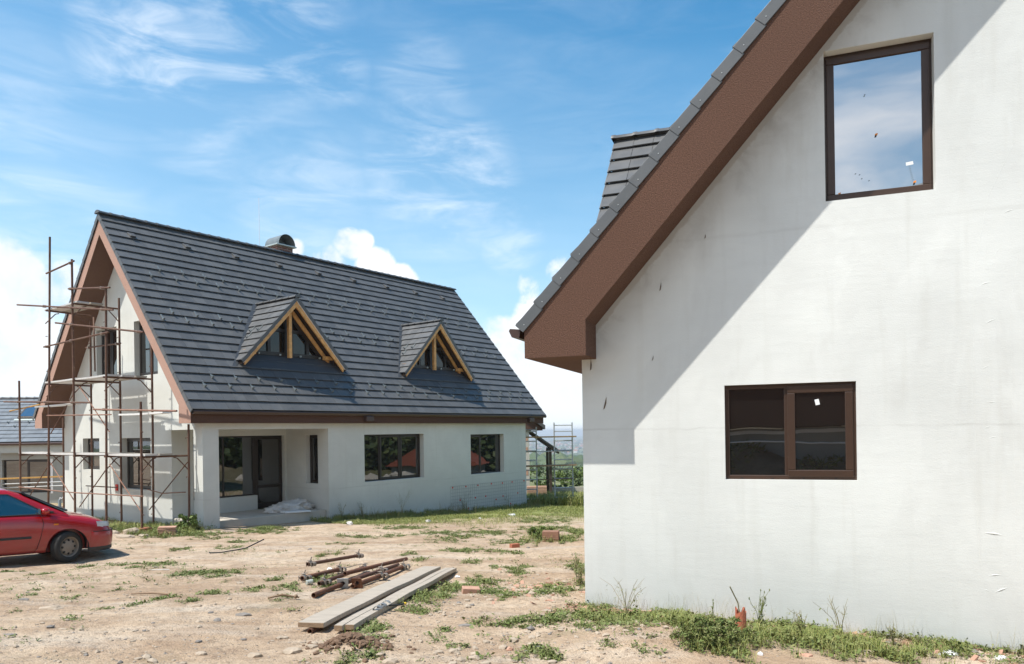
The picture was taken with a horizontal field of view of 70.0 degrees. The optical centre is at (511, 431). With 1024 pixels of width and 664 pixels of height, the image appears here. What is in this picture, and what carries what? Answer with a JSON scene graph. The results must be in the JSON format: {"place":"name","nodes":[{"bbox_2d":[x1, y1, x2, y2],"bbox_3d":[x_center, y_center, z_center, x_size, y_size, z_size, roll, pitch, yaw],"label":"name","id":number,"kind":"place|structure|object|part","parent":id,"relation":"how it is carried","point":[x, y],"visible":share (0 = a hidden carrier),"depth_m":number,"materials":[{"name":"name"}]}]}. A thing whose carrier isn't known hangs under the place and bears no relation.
{"place":"outdoors","nodes":[
{"label":"outdoors","id":0,"kind":"place"},
{"bbox_2d":[0,462,62,488],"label":"scaffold tower","id":1,"kind":"structure","parent":0,"point":[25,483],"depth_m":30.36,"materials":[{"name":"metal"}]},
{"bbox_2d":[0,476,62,479],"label":"yellow plank","id":2,"kind":"object","parent":1,"relation":"on","point":[30,477],"visible":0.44,"depth_m":30.00,"materials":[{"name":"wood"}]},
{"bbox_2d":[0,0,770,435],"label":"sky","id":3,"kind":"structure","parent":0,"point":[466,146],"materials":[{"name":"blue"}]},
{"bbox_2d":[0,436,1023,663],"bbox_3d":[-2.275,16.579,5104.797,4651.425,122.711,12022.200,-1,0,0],"label":"ground","id":4,"kind":"structure","parent":0,"point":[168,614],"depth_m":8.60,"materials":[{"name":"soil"}]},
{"bbox_2d":[0,397,62,502],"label":"house","id":5,"kind":"structure","parent":4,"relation":"on","point":[33,439],"depth_m":34.65,"materials":[{"name":"paint"}]},
{"bbox_2d":[4,459,52,492],"bbox_3d":[-22.858,2.112,34.615,2.260,1.640,0.245,-1,0,-6],"label":"window","id":6,"kind":"structure","parent":5,"relation":"in","point":[32,467],"depth_m":34.66,"materials":[{"name":"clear glass"}]},
{"bbox_2d":[38,605,63,609],"bbox_3d":[-5.467,2.104,8.680,0.286,0.081,0.130,-1,0,0],"label":"stone","id":7,"kind":"object","parent":4,"relation":"on","point":[54,607],"visible":0.71,"depth_m":8.65,"materials":[{"name":"stone"}]},
{"bbox_2d":[0,488,112,561],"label":"car","id":8,"kind":"object","parent":4,"relation":"on","point":[29,524],"visible":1,"depth_m":13.47,"materials":[{"name":"red paint"}]},
{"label":"side window","id":9,"kind":"part","parent":8,"relation":"part of","materials":[{"name":"blue glass"}]},
{"bbox_2d":[3,237,189,527],"bbox_3d":[-11.940,-1.513,21.247,10.992,8.669,1.390,-1,0,37],"label":"scaffold","id":10,"kind":"object","parent":4,"relation":"on","point":[106,376],"visible":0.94,"depth_m":20.94,"materials":[{"name":"metal"}]},
{"bbox_2d":[9,404,39,411],"bbox_3d":[-15.540,-0.758,23.308,2.452,0.174,0.044,-1,0,37],"label":"timber batten","id":11,"kind":"object","parent":10,"relation":"on","point":[24,407],"visible":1,"depth_m":23.19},
{"bbox_2d":[21,452,61,453],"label":"scaffold board","id":12,"kind":"object","parent":10,"relation":"on","point":[38,452],"visible":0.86,"depth_m":22.86,"materials":[{"name":"metal"}]},
{"bbox_2d":[35,403,81,406],"bbox_3d":[-13.589,-0.788,21.867,2.800,0.057,0.220,-1,0,37],"label":"scaffold board","id":13,"kind":"object","parent":10,"relation":"on","point":[59,405],"visible":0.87,"depth_m":21.56,"materials":[{"name":"wood"}]},
{"bbox_2d":[45,378,71,383],"bbox_3d":[-13.221,-1.506,21.704,2.200,0.057,0.340,-1,0,37],"label":"scaffold board","id":14,"kind":"object","parent":10,"relation":"on","point":[62,381],"visible":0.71,"depth_m":21.72,"materials":[{"name":"wood"}]},
{"bbox_2d":[47,453,76,454],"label":"scaffold board","id":15,"kind":"object","parent":10,"relation":"on","point":[61,453],"visible":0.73,"depth_m":21.55,"materials":[{"name":"wood"}]},
{"bbox_2d":[44,301,88,311],"bbox_3d":[-13.229,-3.704,21.711,2.270,0.057,0.340,-1,0,37],"label":"scaffold board","id":16,"kind":"object","parent":10,"relation":"on","point":[64,309],"visible":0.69,"depth_m":21.49,"materials":[{"name":"wood"}]},
{"bbox_2d":[61,302,102,312],"bbox_3d":[-12.998,-3.717,22.012,2.270,0.057,0.340,-1,0,37],"label":"scaffold board","id":17,"kind":"object","parent":10,"relation":"on","point":[90,303],"visible":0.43,"depth_m":21.77,"materials":[{"name":"wood"}]},
{"bbox_2d":[76,452,118,454],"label":"scaffold board","id":18,"kind":"object","parent":10,"relation":"on","point":[86,453],"visible":0.87,"depth_m":20.30,"materials":[{"name":"wood"}]},
{"bbox_2d":[75,374,120,379],"bbox_3d":[-11.660,-1.516,20.511,2.170,0.057,0.340,-1,0,37],"label":"scaffold board","id":19,"kind":"object","parent":10,"relation":"on","point":[96,377],"visible":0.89,"depth_m":20.40,"materials":[{"name":"wood"}]},
{"bbox_2d":[87,375,134,380],"bbox_3d":[-11.429,-1.520,20.813,2.170,0.057,0.340,-1,0,37],"label":"scaffold board","id":20,"kind":"object","parent":10,"relation":"on","point":[113,378],"visible":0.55,"depth_m":20.55,"materials":[{"name":"wood"}]},
{"bbox_2d":[108,376,146,381],"bbox_3d":[-11.211,-1.523,21.099,2.170,0.057,0.300,-1,0,37],"label":"scaffold board","id":21,"kind":"object","parent":10,"relation":"on","point":[129,379],"visible":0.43,"depth_m":20.95,"materials":[{"name":"wood"}]},
{"bbox_2d":[108,453,157,455],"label":"scaffold board","id":22,"kind":"object","parent":10,"relation":"on","point":[120,454],"visible":0.96,"depth_m":18.97,"materials":[{"name":"wood"}]},
{"bbox_2d":[118,412,171,415],"bbox_3d":[-9.562,-0.467,19.020,2.350,0.057,0.240,-1,0,37],"label":"scaffold board","id":23,"kind":"object","parent":10,"relation":"on","point":[149,413],"visible":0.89,"depth_m":18.80,"materials":[{"name":"wood"}]},
{"bbox_2d":[122,453,171,455],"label":"scaffold board","id":24,"kind":"object","parent":10,"relation":"on","point":[149,453],"visible":0.45,"depth_m":19.85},
{"bbox_2d":[116,534,134,537],"bbox_3d":[-9.097,2.476,17.204,0.448,0.117,0.224,-1,0,0],"label":"stone","id":25,"kind":"object","parent":4,"relation":"on","point":[124,536],"visible":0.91,"depth_m":17.14,"materials":[{"name":"stone"}]},
{"bbox_2d":[123,527,138,534],"bbox_3d":[-9.419,2.505,18.109,0.383,0.280,0.257,-1,0,0],"label":"stone","id":26,"kind":"object","parent":4,"relation":"on","point":[125,531],"visible":0.47,"depth_m":18.03,"materials":[{"name":"stone"}]},
{"bbox_2d":[131,592,169,594],"bbox_3d":[-4.695,2.101,9.502,0.560,0.040,0.035,-1,0,11],"label":"stick","id":27,"kind":"object","parent":4,"relation":"on","point":[158,593],"visible":1,"depth_m":9.49,"materials":[{"name":"brown wood"}]},
{"bbox_2d":[174,513,200,528],"bbox_3d":[-8.368,2.335,18.931,0.636,0.486,0.663,-1,0,0],"label":"shrub","id":28,"kind":"object","parent":4,"relation":"on","point":[193,518],"visible":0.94,"depth_m":18.81,"materials":[{"name":"green plant"}]},
{"bbox_2d":[195,651,206,654],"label":"stone","id":29,"kind":"object","parent":4,"relation":"on","point":[200,653],"visible":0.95,"depth_m":6.38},
{"bbox_2d":[209,539,263,552],"bbox_3d":[-5.543,2.356,15.037,0.327,0.110,1.372,-1,0,31],"label":"bent rod","id":30,"kind":"object","parent":4,"relation":"on","point":[238,549],"visible":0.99,"depth_m":14.79,"materials":[{"name":"metal"}]},
{"bbox_2d":[235,612,251,615],"bbox_3d":[-2.936,2.003,7.999,0.184,0.057,0.077,-1,0,0],"label":"stone","id":31,"kind":"object","parent":4,"relation":"on","point":[243,614],"visible":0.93,"depth_m":7.98,"materials":[{"name":"stone"}]},
{"bbox_2d":[247,652,262,657],"bbox_3d":[-2.238,1.954,6.359,0.138,0.068,0.078,-1,0,0],"label":"stone","id":32,"kind":"object","parent":4,"relation":"on","point":[253,655],"visible":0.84,"depth_m":6.34,"materials":[{"name":"stone"}]},
{"bbox_2d":[268,593,298,598],"bbox_3d":[-2.801,2.026,8.977,0.375,0.085,0.052,-1,0,-26],"label":"driftwood stick","id":33,"kind":"object","parent":4,"relation":"on","point":[295,596],"visible":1,"depth_m":8.98,"materials":[{"name":"brown wood"}]},
{"bbox_2d":[32,210,546,529],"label":"house","id":34,"kind":"structure","parent":4,"relation":"on","point":[282,371],"depth_m":23.61,"materials":[{"name":"paint"}]},
{"bbox_2d":[88,438,99,469],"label":"window","id":35,"kind":"structure","parent":34,"relation":"in","point":[96,459],"depth_m":24.33,"materials":[{"name":"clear glass"}]},
{"bbox_2d":[102,330,116,374],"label":"window","id":36,"kind":"structure","parent":34,"relation":"in","point":[112,335],"depth_m":23.55,"materials":[{"name":"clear glass"}]},
{"bbox_2d":[127,438,150,489],"bbox_3d":[-11.329,0.971,22.428,1.870,1.600,0.086,-1,0,37],"label":"window","id":37,"kind":"structure","parent":34,"relation":"in","point":[133,444],"depth_m":22.58,"materials":[{"name":"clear glass"}]},
{"bbox_2d":[139,322,157,375],"bbox_3d":[-10.820,-2.527,22.000,1.480,1.710,0.086,-1,0,37],"label":"window","id":38,"kind":"structure","parent":34,"relation":"in","point":[145,347],"depth_m":22.20,"materials":[{"name":"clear glass"}]},
{"bbox_2d":[193,436,254,497],"bbox_3d":[-8.874,1.080,22.453,0.070,1.920,2.160,-1,0,37],"label":"window","id":39,"kind":"structure","parent":34,"relation":"in","point":[236,453],"depth_m":22.79,"materials":[{"name":"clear glass"}]},
{"bbox_2d":[254,435,282,507],"bbox_3d":[-7.883,1.276,23.690,0.125,2.340,1.050,-1,0,37],"label":"porch door","id":40,"kind":"structure","parent":34,"relation":"in","point":[267,449],"depth_m":23.67,"materials":[{"name":"brown glass"}]},
{"bbox_2d":[262,498,315,513],"bbox_3d":[-6.885,2.259,22.591,1.078,0.404,1.852,-1,0,32],"label":"crumpled plastic sheet","id":41,"kind":"object","parent":34,"relation":"on","point":[294,504],"visible":0.85,"depth_m":22.30,"materials":[{"name":"plastic"}]},
{"bbox_2d":[280,510,310,512],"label":"insulation board","id":42,"kind":"object","parent":34,"relation":"on","point":[295,511],"visible":1,"depth_m":21.99,"materials":[{"name":"white plastic"}]},
{"bbox_2d":[310,435,317,482],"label":"window","id":43,"kind":"structure","parent":34,"relation":"in","point":[313,438],"depth_m":23.42,"materials":[{"name":"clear glass"}]},
{"bbox_2d":[364,434,419,481],"bbox_3d":[-4.159,0.862,25.128,0.086,1.590,2.800,-1,0,37],"label":"window","id":44,"kind":"structure","parent":34,"relation":"in","point":[387,456],"depth_m":25.12,"materials":[{"name":"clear glass"}]},
{"bbox_2d":[470,434,499,473],"bbox_3d":[-1.138,0.870,29.078,0.086,1.585,2.110,-1,0,37],"label":"window","id":45,"kind":"structure","parent":34,"relation":"in","point":[485,448],"depth_m":29.17,"materials":[{"name":"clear glass"}]},
{"bbox_2d":[282,647,302,654],"bbox_3d":[-1.952,1.955,6.495,0.179,0.079,0.123,-1,0,0],"label":"stone","id":46,"kind":"object","parent":4,"relation":"on","point":[291,650],"visible":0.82,"depth_m":6.46,"materials":[{"name":"stone"}]},
{"bbox_2d":[305,579,312,584],"bbox_3d":[-2.835,2.103,10.230,0.092,0.076,0.076,-1,0,-40],"label":"plastic cup","id":47,"kind":"object","parent":4,"relation":"on","point":[309,582],"visible":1,"depth_m":10.21,"materials":[{"name":"white"}]},
{"bbox_2d":[307,628,322,633],"bbox_3d":[-1.966,1.976,7.346,0.060,0.059,0.230,-1,0,17],"label":"bearer tube","id":48,"kind":"object","parent":4,"relation":"on","point":[310,630],"visible":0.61,"depth_m":7.27,"materials":[{"name":"metal"}]},
{"bbox_2d":[298,562,346,580],"bbox_3d":[-2.819,2.089,10.993,0.195,0.230,1.147,-1,0,16],"label":"steel tube","id":49,"kind":"object","parent":4,"relation":"on","point":[304,577],"visible":0.96,"depth_m":10.93,"materials":[{"name":"metal"}]},
{"bbox_2d":[306,549,363,566],"bbox_3d":[-2.860,2.050,11.938,0.171,0.203,1.265,-1,0,29],"label":"steel tube","id":50,"kind":"object","parent":4,"relation":"on","point":[310,562],"visible":1,"depth_m":11.87,"materials":[{"name":"metal"}]},
{"bbox_2d":[311,572,368,597],"bbox_3d":[-2.315,2.086,10.040,0.066,0.137,1.758,-1,0,12],"label":"steel tube","id":51,"kind":"object","parent":4,"relation":"on","point":[325,590],"visible":0.67,"depth_m":9.52,"materials":[{"name":"metal"}]},
{"bbox_2d":[317,563,366,585],"bbox_3d":[-2.455,2.075,10.794,0.183,0.208,1.540,-1,0,13],"label":"steel tube","id":52,"kind":"object","parent":4,"relation":"on","point":[323,581],"visible":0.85,"depth_m":10.29,"materials":[{"name":"metal"}]},
{"bbox_2d":[337,578,347,588],"bbox_3d":[-2.316,2.049,10.000,0.150,0.150,0.098,-1,20,-14],"label":"base plate","id":53,"kind":"object","parent":4,"relation":"on","point":[345,581],"visible":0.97,"depth_m":9.95,"materials":[{"name":"metal"}]},
{"bbox_2d":[351,578,362,587],"bbox_3d":[-2.107,2.048,10.020,0.150,0.150,0.098,-1,20,11],"label":"base plate","id":54,"kind":"object","parent":4,"relation":"on","point":[356,581],"visible":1,"depth_m":9.97,"materials":[{"name":"metal"}]},
{"bbox_2d":[302,631,416,662],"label":"soil heap","id":55,"kind":"object","parent":4,"relation":"on","point":[356,638],"visible":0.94,"depth_m":6.52,"materials":[{"name":"soil"}]},
{"bbox_2d":[298,566,440,627],"bbox_3d":[-1.621,2.013,9.332,0.283,0.070,4.214,-1,-3,10],"label":"plank","id":56,"kind":"object","parent":4,"relation":"on","point":[327,616],"visible":1,"depth_m":8.49,"materials":[{"name":"wood"}]},
{"bbox_2d":[348,563,399,582],"bbox_3d":[-2.011,2.076,10.869,0.176,0.180,1.800,-1,0,13],"label":"steel tube","id":57,"kind":"object","parent":4,"relation":"on","point":[384,569],"visible":0.88,"depth_m":10.86,"materials":[{"name":"metal"}]},
{"bbox_2d":[343,557,407,575],"bbox_3d":[-2.090,2.087,11.400,0.061,0.155,1.820,-1,0,21],"label":"steel tube","id":58,"kind":"object","parent":4,"relation":"on","point":[357,570],"visible":0.94,"depth_m":11.23,"materials":[{"name":"metal"}]},
{"bbox_2d":[350,559,410,587],"bbox_3d":[-1.915,2.089,10.768,0.189,0.181,1.714,-1,0,16],"label":"steel tube","id":59,"kind":"object","parent":4,"relation":"on","point":[381,574],"visible":1,"depth_m":10.75,"materials":[{"name":"metal"}]},
{"bbox_2d":[382,658,397,663],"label":"stone","id":60,"kind":"object","parent":4,"relation":"on","point":[390,661],"visible":1,"depth_m":6.12,"materials":[{"name":"stone"}]},
{"bbox_2d":[334,568,456,630],"bbox_3d":[-1.305,2.031,9.297,0.193,0.074,4.275,-1,-3,10],"label":"plank","id":61,"kind":"object","parent":4,"relation":"on","point":[357,619],"visible":0.98,"depth_m":8.51,"materials":[{"name":"wood"}]},
{"bbox_2d":[373,600,406,609],"bbox_3d":[-1.393,1.942,8.177,0.156,0.117,0.655,-1,0,20],"label":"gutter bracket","id":62,"kind":"object","parent":61,"relation":"on","point":[382,605],"visible":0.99,"depth_m":8.14,"materials":[{"name":"metal"}]},
{"bbox_2d":[448,648,459,653],"bbox_3d":[-0.522,1.974,6.549,0.114,0.064,0.073,-1,0,0],"label":"stone","id":63,"kind":"object","parent":4,"relation":"on","point":[453,651],"visible":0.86,"depth_m":6.53,"materials":[{"name":"stone"}]},
{"bbox_2d":[458,623,470,626],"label":"stone","id":64,"kind":"object","parent":4,"relation":"on","point":[465,625],"visible":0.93,"depth_m":7.54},
{"bbox_2d":[461,586,479,593],"bbox_3d":[-0.544,2.097,9.654,0.230,0.090,0.120,4,8,-11],"label":"brick","id":65,"kind":"object","parent":4,"relation":"on","point":[469,589],"visible":0.74,"depth_m":9.60,"materials":[{"name":"brick"}]},
{"bbox_2d":[468,655,479,659],"bbox_3d":[-0.330,1.972,6.355,0.115,0.064,0.081,-1,0,0],"label":"stone","id":66,"kind":"object","parent":4,"relation":"on","point":[474,657],"visible":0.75,"depth_m":6.33,"materials":[{"name":"stone"}]},
{"bbox_2d":[0,503,1023,663],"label":"ground weeds","id":67,"kind":"object","parent":4,"relation":"on","point":[516,619],"visible":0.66,"depth_m":8.19,"materials":[{"name":"green plant"}]},
{"bbox_2d":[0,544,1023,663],"bbox_3d":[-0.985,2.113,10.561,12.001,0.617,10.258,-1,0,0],"label":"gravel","id":68,"kind":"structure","parent":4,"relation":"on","point":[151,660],"depth_m":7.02,"materials":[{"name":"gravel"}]},
{"bbox_2d":[1,489,1023,663],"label":"grass","id":69,"kind":"structure","parent":4,"relation":"on","point":[565,499],"depth_m":12.02,"materials":[{"name":"plant"}]},
{"bbox_2d":[509,543,519,547],"bbox_3d":[0.055,2.386,15.300,0.190,0.090,0.110,-1,0,-29],"label":"brick","id":70,"kind":"object","parent":4,"relation":"on","point":[514,545],"visible":0.97,"depth_m":15.26,"materials":[{"name":"brick"}]},
{"bbox_2d":[527,486,546,493],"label":"brick pile","id":71,"kind":"object","parent":4,"relation":"on","point":[542,489],"visible":0.46,"depth_m":40.95,"materials":[{"name":"brick"}]},
{"bbox_2d":[530,467,545,480],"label":"young tree","id":72,"kind":"object","parent":4,"relation":"on","point":[531,472],"visible":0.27,"depth_m":89.99,"materials":[{"name":"green plant"}]},
{"bbox_2d":[525,423,558,493],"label":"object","id":73,"kind":"structure","parent":4,"relation":"on","point":[540,427],"depth_m":42.45,"materials":[{"name":"paint"}]},
{"bbox_2d":[527,526,559,536],"bbox_3d":[0.686,2.348,16.991,0.669,0.330,0.625,-1,0,-29],"label":"shrub","id":74,"kind":"object","parent":4,"relation":"on","point":[535,530],"visible":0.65,"depth_m":16.94,"materials":[{"name":"green plant"}]},
{"bbox_2d":[530,477,558,485],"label":"bush","id":75,"kind":"object","parent":4,"relation":"on","point":[538,480],"visible":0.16,"depth_m":61.86,"materials":[{"name":"green plant"}]},
{"bbox_2d":[526,422,573,498],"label":"scaffold tower","id":76,"kind":"structure","parent":4,"relation":"on","point":[554,451],"depth_m":32.48,"materials":[{"name":"metal"}]},
{"bbox_2d":[526,436,575,437],"bbox_3d":[1.353,0.230,32.120,3.000,0.060,0.320,-1,0,-14],"label":"scaffold plank","id":77,"kind":"object","parent":76,"relation":"on","point":[547,436],"visible":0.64,"depth_m":32.00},
{"bbox_2d":[526,464,576,466],"bbox_3d":[1.372,1.490,32.120,3.000,0.060,0.320,-1,0,-14],"label":"scaffold plank","id":78,"kind":"object","parent":76,"relation":"on","point":[551,465],"visible":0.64,"depth_m":32.05,"materials":[{"name":"wood"}]},
{"bbox_2d":[531,467,568,476],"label":"young tree","id":79,"kind":"object","parent":4,"relation":"on","point":[542,468],"visible":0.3,"depth_m":85.09,"materials":[{"name":"green plant"}]},
{"bbox_2d":[542,530,559,541],"bbox_3d":[0.884,2.376,16.650,0.378,0.240,0.256,-1,0,9],"label":"hollow block","id":80,"kind":"object","parent":4,"relation":"on","point":[553,533],"depth_m":16.53,"materials":[{"name":"brick"}]},
{"bbox_2d":[535,480,568,486],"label":"bush","id":81,"kind":"object","parent":4,"relation":"on","point":[544,483],"visible":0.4,"depth_m":55.54,"materials":[{"name":"green plant"}]},
{"bbox_2d":[529,438,582,469],"bbox_3d":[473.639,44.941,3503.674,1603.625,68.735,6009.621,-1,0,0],"label":"valley trees","id":82,"kind":"object","parent":4,"relation":"on","point":[577,459],"visible":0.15,"depth_m":639.36,"materials":[{"name":"green plant"}]},
{"bbox_2d":[529,440,582,454],"bbox_3d":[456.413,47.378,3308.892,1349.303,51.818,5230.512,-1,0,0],"label":"town","id":83,"kind":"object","parent":4,"relation":"on","point":[570,447],"visible":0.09,"depth_m":3491.98},
{"bbox_2d":[537,468,577,481],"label":"young tree","id":84,"kind":"object","parent":4,"relation":"on","point":[539,472],"visible":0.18,"depth_m":69.83,"materials":[{"name":"green plant"}]},
{"bbox_2d":[552,487,583,493],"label":"concrete wall","id":85,"kind":"structure","parent":4,"relation":"on","point":[575,488],"depth_m":46.36,"materials":[{"name":"concrete"}]},
{"bbox_2d":[553,469,583,485],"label":"young tree","id":86,"kind":"object","parent":4,"relation":"on","point":[558,474],"visible":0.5,"depth_m":59.62,"materials":[{"name":"green plant"}]},
{"bbox_2d":[563,473,583,482],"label":"young tree","id":87,"kind":"object","parent":4,"relation":"on","point":[581,479],"visible":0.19,"depth_m":57.60,"materials":[{"name":"green plant"}]},
{"bbox_2d":[563,480,583,486],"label":"bush","id":88,"kind":"object","parent":4,"relation":"on","point":[576,482],"visible":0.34,"depth_m":51.48,"materials":[{"name":"green plant"}]},
{"bbox_2d":[571,553,580,570],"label":"weed","id":89,"kind":"object","parent":4,"relation":"on","point":[578,560],"visible":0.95,"depth_m":11.60,"materials":[{"name":"green plant"}]},
{"bbox_2d":[571,564,583,584],"bbox_3d":[0.959,2.002,10.309,0.274,0.340,0.153,-1,0,42],"label":"weed","id":90,"kind":"object","parent":4,"relation":"on","point":[580,578],"visible":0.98,"depth_m":10.30,"materials":[{"name":"green plant"}]},
{"bbox_2d":[573,467,582,476],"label":"young tree","id":91,"kind":"object","parent":4,"relation":"on","point":[581,469],"visible":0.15,"depth_m":64.59,"materials":[{"name":"green plant"}]},
{"bbox_2d":[599,577,645,613],"bbox_3d":[1.220,1.783,7.870,0.502,0.495,0.502,-1,0,0],"label":"weed","id":92,"kind":"object","parent":4,"relation":"on","point":[629,602],"visible":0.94,"depth_m":7.95,"materials":[{"name":"green plant"}]},
{"bbox_2d":[329,497,1023,656],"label":"dry stalks","id":93,"kind":"object","parent":4,"relation":"on","point":[532,503],"visible":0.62,"depth_m":8.16,"materials":[{"name":"plant"}]},
{"bbox_2d":[670,615,753,646],"bbox_3d":[1.802,1.795,6.650,0.792,0.265,0.582,-1,0,0],"label":"shrub","id":94,"kind":"object","parent":4,"relation":"on","point":[715,628],"visible":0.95,"depth_m":6.55,"materials":[{"name":"green plant"}]},
{"bbox_2d":[710,599,714,620],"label":"weed","id":95,"kind":"object","parent":4,"relation":"on","point":[712,607],"visible":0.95,"depth_m":7.75,"materials":[{"name":"green plant"}]},
{"bbox_2d":[730,586,746,629],"bbox_3d":[2.206,1.759,7.105,0.159,0.523,0.109,-1,0,-38],"label":"clay pipe","id":96,"kind":"object","parent":4,"relation":"on","point":[741,614],"visible":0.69,"depth_m":7.08,"materials":[{"name":"ceramic"}]},
{"bbox_2d":[471,568,1023,663],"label":"brick rubble","id":97,"kind":"object","parent":4,"relation":"on","point":[974,657],"visible":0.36,"depth_m":8.46,"materials":[{"name":"brick"}]},
{"bbox_2d":[749,588,769,623],"bbox_3d":[2.590,1.857,7.647,0.167,0.420,0.260,-1,0,31],"label":"weed","id":98,"kind":"object","parent":4,"relation":"on","point":[761,611],"visible":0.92,"depth_m":7.65,"materials":[{"name":"green plant"}]},
{"bbox_2d":[509,0,1023,651],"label":"house","id":99,"kind":"structure","parent":4,"relation":"on","point":[775,314],"depth_m":7.82,"materials":[{"name":"paint"}]},
{"bbox_2d":[725,381,856,479],"bbox_3d":[3.037,-0.002,8.024,1.370,1.080,0.086,-1,0,20],"label":"window","id":100,"kind":"structure","parent":99,"relation":"in","point":[793,431],"depth_m":7.98,"materials":[{"name":"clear glass"}]},
{"bbox_2d":[824,39,932,200],"bbox_3d":[3.883,-3.264,7.781,1.055,1.620,0.086,-1,0,20],"label":"window","id":101,"kind":"structure","parent":99,"relation":"in","point":[878,101],"depth_m":7.75,"materials":[{"name":"black"}]},
{"bbox_2d":[786,610,806,632],"bbox_3d":[2.855,1.912,7.318,0.195,0.297,0.157,-1,0,-18],"label":"weed","id":102,"kind":"object","parent":4,"relation":"on","point":[798,623],"visible":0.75,"depth_m":7.30,"materials":[{"name":"green plant"}]},
{"bbox_2d":[799,653,812,656],"bbox_3d":[2.631,2.001,6.550,0.120,0.040,0.095,-1,0,25],"label":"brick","id":103,"kind":"object","parent":4,"relation":"on","point":[807,655],"visible":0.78,"depth_m":6.53,"materials":[{"name":"brick"}]},
{"bbox_2d":[813,595,847,633],"bbox_3d":[3.292,1.894,7.462,0.279,0.433,0.427,-1,0,45],"label":"weed","id":104,"kind":"object","parent":4,"relation":"on","point":[832,608],"visible":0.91,"depth_m":7.42,"materials":[{"name":"green plant"}]},
{"bbox_2d":[886,623,896,644],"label":"weed","id":105,"kind":"object","parent":4,"relation":"on","point":[892,634],"visible":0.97,"depth_m":7.35,"materials":[{"name":"green plant"}]},
{"bbox_2d":[938,650,958,655],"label":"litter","id":106,"kind":"object","parent":4,"relation":"on","point":[949,651],"visible":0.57,"depth_m":6.98,"materials":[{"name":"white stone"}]},
{"bbox_2d":[993,655,1006,659],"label":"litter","id":107,"kind":"object","parent":4,"relation":"on","point":[998,657],"visible":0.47,"depth_m":6.92,"materials":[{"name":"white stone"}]},
{"label":"clay tile","id":108,"kind":"object","parent":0,"visible":0},
{"bbox_2d":[157,529,175,530],"bbox_3d":[-8.425,2.377,17.849,0.400,0.040,0.220,2,3,-24],"label":"clay tile","id":109,"kind":"object","parent":108,"relation":"on","point":[165,529],"visible":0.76,"depth_m":17.73,"materials":[{"name":"brick"}]},
{"bbox_2d":[158,526,176,528],"bbox_3d":[-8.405,2.333,17.849,0.400,0.040,0.220,1,2,-16],"label":"clay tile","id":110,"kind":"object","parent":109,"relation":"on","point":[167,527],"visible":1,"depth_m":17.77,"materials":[{"name":"brick"}]}
]}

